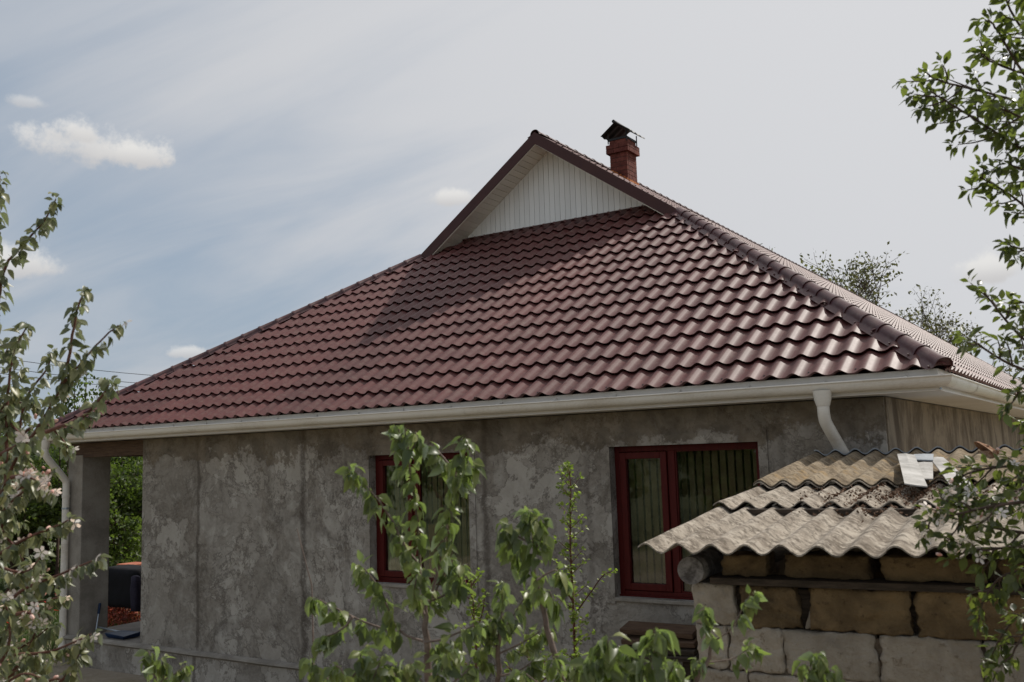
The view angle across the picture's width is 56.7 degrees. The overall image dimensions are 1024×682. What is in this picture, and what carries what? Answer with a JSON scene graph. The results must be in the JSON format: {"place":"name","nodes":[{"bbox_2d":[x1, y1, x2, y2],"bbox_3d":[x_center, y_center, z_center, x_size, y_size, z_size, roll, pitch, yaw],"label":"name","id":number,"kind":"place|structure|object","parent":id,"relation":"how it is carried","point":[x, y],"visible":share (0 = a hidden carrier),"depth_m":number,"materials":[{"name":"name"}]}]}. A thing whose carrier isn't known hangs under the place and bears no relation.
{"place":"outdoors","nodes":[
{"label":"outdoors","id":0,"kind":"place"},
{"bbox_2d":[48,392,71,600],"bbox_3d":[-9.046,3.121,18.934,0.511,4.261,0.543,-6,-8,33],"label":"poplar shoot","id":1,"kind":"object","parent":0,"point":[57,539],"visible":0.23,"depth_m":18.89,"materials":[{"name":"green plant"}]},
{"bbox_2d":[57,398,78,511],"bbox_3d":[-8.880,3.172,18.908,0.583,4.142,0.491,-6,-8,33],"label":"poplar shoot","id":2,"kind":"object","parent":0,"point":[74,406],"visible":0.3,"depth_m":19.01,"materials":[{"name":"green plant"}]},
{"bbox_2d":[0,548,141,668],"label":"grass","id":3,"kind":"structure","parent":0,"point":[52,644],"depth_m":16.18,"materials":[{"name":"green plant"}]},
{"bbox_2d":[0,539,166,681],"bbox_3d":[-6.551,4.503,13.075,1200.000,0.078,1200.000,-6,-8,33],"label":"ground","id":4,"kind":"structure","parent":0,"point":[92,675],"depth_m":12.45,"materials":[{"name":"grey concrete"}]},
{"bbox_2d":[0,436,65,545],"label":"orchard tree","id":5,"kind":"object","parent":4,"relation":"on","point":[34,457],"visible":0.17,"depth_m":18.81,"materials":[{"name":"green plant"}]},
{"bbox_2d":[0,170,131,681],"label":"apple tree","id":6,"kind":"object","parent":4,"relation":"on","point":[32,483],"visible":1,"depth_m":3.11,"materials":[{"name":"green plant"}]},
{"bbox_2d":[0,420,141,596],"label":"orchard tree","id":7,"kind":"object","parent":4,"relation":"on","point":[39,508],"visible":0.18,"depth_m":19.14,"materials":[{"name":"green plant"}]},
{"bbox_2d":[60,381,82,503],"bbox_3d":[-8.792,3.015,18.932,0.496,4.455,0.618,-6,-8,33],"label":"poplar shoot","id":8,"kind":"object","parent":4,"relation":"on","point":[74,397],"visible":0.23,"depth_m":19.13,"materials":[{"name":"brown plant"}]},
{"bbox_2d":[27,432,141,588],"bbox_3d":[-10.627,3.899,22.349,4.969,3.841,3.952,2,-8,-28],"label":"orchard tree","id":9,"kind":"object","parent":4,"relation":"on","point":[46,547],"visible":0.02,"depth_m":22.12,"materials":[{"name":"green plant"}]},
{"bbox_2d":[32,449,142,566],"bbox_3d":[-9.376,3.815,21.159,4.340,3.785,4.195,-4,-7,16],"label":"orchard tree","id":10,"kind":"object","parent":4,"relation":"on","point":[132,541],"visible":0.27,"depth_m":20.40,"materials":[{"name":"green plant"}]},
{"bbox_2d":[107,606,140,626],"bbox_3d":[-6.742,4.679,16.426,0.774,0.523,2.687,1,-8,-24],"label":"red leaf heap","id":11,"kind":"object","parent":4,"relation":"on","point":[123,615],"visible":0.41,"depth_m":15.72,"materials":[{"name":"red plant"}]},
{"bbox_2d":[108,564,140,611],"bbox_3d":[-6.372,4.107,15.861,1.306,0.673,0.748,-6,-8,33],"label":"covered armchair","id":12,"kind":"object","parent":11,"relation":"on","point":[124,586],"visible":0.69,"depth_m":15.66,"materials":[{"name":"black fabric"}]},
{"bbox_2d":[110,457,142,561],"bbox_3d":[-9.286,3.999,23.649,3.449,3.871,5.873,-3,-7,11],"label":"orchard tree","id":13,"kind":"object","parent":4,"relation":"on","point":[119,460],"visible":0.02,"depth_m":22.65,"materials":[{"name":"green plant"}]},
{"bbox_2d":[117,562,140,611],"bbox_3d":[-7.084,4.550,17.432,0.820,0.937,0.400,-6,-8,33],"label":"roof tile stack","id":14,"kind":"object","parent":4,"relation":"on","point":[136,563],"visible":0.09,"depth_m":17.30,"materials":[{"name":"orange ceramic"}]},
{"bbox_2d":[134,646,193,681],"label":"young apple tree","id":15,"kind":"object","parent":4,"relation":"on","point":[159,671],"visible":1,"depth_m":2.88,"materials":[{"name":"green plant"}]},
{"bbox_2d":[299,644,404,681],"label":"young apple tree","id":16,"kind":"object","parent":4,"relation":"on","point":[362,671],"visible":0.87,"depth_m":2.49,"materials":[{"name":"green plant"}]},
{"bbox_2d":[304,424,488,681],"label":"young apple tree","id":17,"kind":"object","parent":4,"relation":"on","point":[462,477],"visible":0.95,"depth_m":2.69,"materials":[{"name":"green plant"}]},
{"bbox_2d":[379,645,478,681],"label":"young apple tree","id":18,"kind":"object","parent":4,"relation":"on","point":[409,673],"visible":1,"depth_m":2.39,"materials":[{"name":"green plant"}]},
{"bbox_2d":[454,567,495,681],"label":"sapling","id":19,"kind":"object","parent":4,"relation":"on","point":[476,614],"visible":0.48,"depth_m":5.59,"materials":[{"name":"green plant"}]},
{"bbox_2d":[470,580,557,681],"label":"young apple tree","id":20,"kind":"object","parent":4,"relation":"on","point":[506,631],"visible":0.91,"depth_m":2.79,"materials":[{"name":"green plant"}]},
{"bbox_2d":[38,120,1023,681],"bbox_3d":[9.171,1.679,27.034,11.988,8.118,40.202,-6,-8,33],"label":"house","id":21,"kind":"structure","parent":4,"relation":"on","point":[542,308],"depth_m":10.76,"materials":[{"name":"grey concrete"}]},
{"bbox_2d":[95,603,100,629],"bbox_3d":[-5.849,3.910,13.405,0.035,0.397,0.141,-2,-7,5],"label":"spade","id":22,"kind":"object","parent":21,"relation":"on","point":[99,608],"visible":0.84,"depth_m":13.42,"materials":[{"name":"metal"}]},
{"bbox_2d":[97,626,139,638],"bbox_3d":[-5.506,4.028,13.134,0.856,0.094,0.294,-6,-8,33],"label":"snow shovel","id":23,"kind":"object","parent":21,"relation":"on","point":[122,634],"visible":0.92,"depth_m":12.97,"materials":[{"name":"blue plastic"}]},
{"bbox_2d":[375,452,470,589],"bbox_3d":[-0.926,1.926,10.231,1.356,1.416,0.312,-6,-8,33],"label":"window","id":24,"kind":"structure","parent":21,"relation":"in","point":[381,461],"depth_m":10.40,"materials":[{"name":"red paint"}]},
{"bbox_2d":[614,442,759,605],"bbox_3d":[1.614,1.646,8.597,1.437,1.416,0.312,-6,-8,33],"label":"window","id":25,"kind":"structure","parent":21,"relation":"in","point":[673,587],"depth_m":8.76,"materials":[{"name":"red paint"}]},
{"bbox_2d":[495,505,572,680],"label":"young apple tree","id":26,"kind":"object","parent":4,"relation":"on","point":[514,551],"visible":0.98,"depth_m":2.59,"materials":[{"name":"green plant"}]},
{"bbox_2d":[503,631,567,681],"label":"sapling","id":27,"kind":"object","parent":4,"relation":"on","point":[528,658],"visible":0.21,"depth_m":5.20,"materials":[{"name":"green plant"}]},
{"bbox_2d":[507,647,592,681],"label":"young apple tree","id":28,"kind":"object","parent":4,"relation":"on","point":[573,673],"visible":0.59,"depth_m":2.50,"materials":[{"name":"green plant"}]},
{"bbox_2d":[552,460,617,659],"bbox_3d":[0.457,2.058,5.903,0.379,2.623,0.338,-6,-8,33],"label":"sapling","id":29,"kind":"object","parent":4,"relation":"on","point":[572,570],"visible":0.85,"depth_m":5.99,"materials":[{"name":"green plant"}]},
{"bbox_2d":[568,628,688,681],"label":"young apple tree","id":30,"kind":"object","parent":4,"relation":"on","point":[614,662],"visible":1,"depth_m":2.29,"materials":[{"name":"green plant"}]},
{"bbox_2d":[620,621,698,681],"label":"plank stack","id":31,"kind":"object","parent":4,"relation":"on","point":[635,632],"visible":0.44,"depth_m":8.00,"materials":[{"name":"brown wood"}]},
{"bbox_2d":[685,584,771,681],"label":"young apple tree","id":32,"kind":"object","parent":4,"relation":"on","point":[749,607],"visible":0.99,"depth_m":2.59,"materials":[{"name":"green plant"}]},
{"bbox_2d":[792,651,844,681],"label":"young apple tree","id":33,"kind":"object","parent":4,"relation":"on","point":[818,670],"visible":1,"depth_m":2.49,"materials":[{"name":"green plant"}]},
{"bbox_2d":[638,444,1023,681],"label":"shed","id":34,"kind":"structure","parent":4,"relation":"on","point":[880,598],"depth_m":4.14,"materials":[{"name":"stone"}]},
{"bbox_2d":[749,481,1017,522],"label":"dead leaves","id":35,"kind":"object","parent":34,"relation":"on","point":[919,495],"visible":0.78,"depth_m":5.09,"materials":[{"name":"brown plant"}]},
{"bbox_2d":[897,453,927,487],"bbox_3d":[2.394,0.766,5.702,0.113,0.172,1.396,-4,-7,21],"label":"flat board","id":36,"kind":"object","parent":34,"relation":"on","point":[912,474],"visible":1,"depth_m":5.51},
{"bbox_2d":[914,454,933,460],"bbox_3d":[2.676,0.756,6.163,0.121,0.046,0.274,-5,-7,22],"label":"flat board","id":37,"kind":"object","parent":34,"relation":"on","point":[924,457],"visible":0.9,"depth_m":6.12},
{"bbox_2d":[917,460,932,479],"bbox_3d":[2.535,0.776,5.807,0.116,0.114,1.010,-5,-7,21],"label":"flat board","id":38,"kind":"object","parent":34,"relation":"on","point":[926,467],"visible":0.54,"depth_m":5.72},
{"bbox_2d":[932,457,969,485],"bbox_3d":[2.558,0.755,5.547,0.117,0.143,1.477,-4,-7,20],"label":"flat board","id":39,"kind":"object","parent":34,"relation":"on","point":[938,462],"visible":0.56,"depth_m":5.66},
{"bbox_2d":[760,241,908,307],"bbox_3d":[12.170,1.261,36.160,6.162,10.960,11.516,-1,-7,-8],"label":"walnut tree","id":40,"kind":"object","parent":4,"relation":"on","point":[862,285],"visible":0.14,"depth_m":35.43,"materials":[{"name":"green plant"}]},
{"bbox_2d":[892,0,1023,681],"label":"plum tree","id":41,"kind":"object","parent":4,"relation":"on","point":[956,494],"visible":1,"depth_m":3.05,"materials":[{"name":"green plant"}]},
{"bbox_2d":[895,284,1023,380],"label":"walnut tree","id":42,"kind":"object","parent":4,"relation":"on","point":[925,319],"visible":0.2,"depth_m":38.00,"materials":[{"name":"green plant"}]},
{"bbox_2d":[974,441,1001,580],"bbox_3d":[3.399,2.028,6.570,0.160,2.657,0.174,-6,-8,33],"label":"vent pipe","id":43,"kind":"object","parent":4,"relation":"on","point":[986,450],"visible":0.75,"depth_m":6.65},
{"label":"utility pole","id":44,"kind":"object","parent":4,"relation":"on","visible":0},
{"bbox_2d":[0,367,134,382],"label":"power line","id":45,"kind":"object","parent":44,"relation":"attached to","point":[81,377],"visible":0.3,"depth_m":51.71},
{"bbox_2d":[18,360,151,375],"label":"power line","id":46,"kind":"object","parent":44,"relation":"attached to","point":[96,370],"visible":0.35,"depth_m":53.35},
{"bbox_2d":[75,372,96,409],"bbox_3d":[-8.588,2.927,18.944,0.523,4.619,0.541,0,-7,-15],"label":"poplar shoot","id":47,"kind":"object","parent":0,"point":[85,386],"visible":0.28,"depth_m":19.17,"materials":[{"name":"green plant"}]},
{"bbox_2d":[78,391,102,402],"bbox_3d":[-8.288,3.103,18.899,0.580,4.239,0.526,-4,-7,17],"label":"poplar shoot","id":48,"kind":"object","parent":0,"point":[92,399],"visible":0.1,"depth_m":19.12,"materials":[{"name":"green plant"}]},
{"bbox_2d":[96,377,118,497],"bbox_3d":[-8.123,2.966,18.938,0.537,4.511,0.534,-6,-8,33],"label":"poplar shoot","id":49,"kind":"object","parent":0,"point":[114,491],"visible":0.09,"depth_m":19.07,"materials":[{"name":"green plant"}]},
{"bbox_2d":[0,0,1023,435],"label":"sky","id":50,"kind":"structure","parent":0,"point":[220,170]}
]}

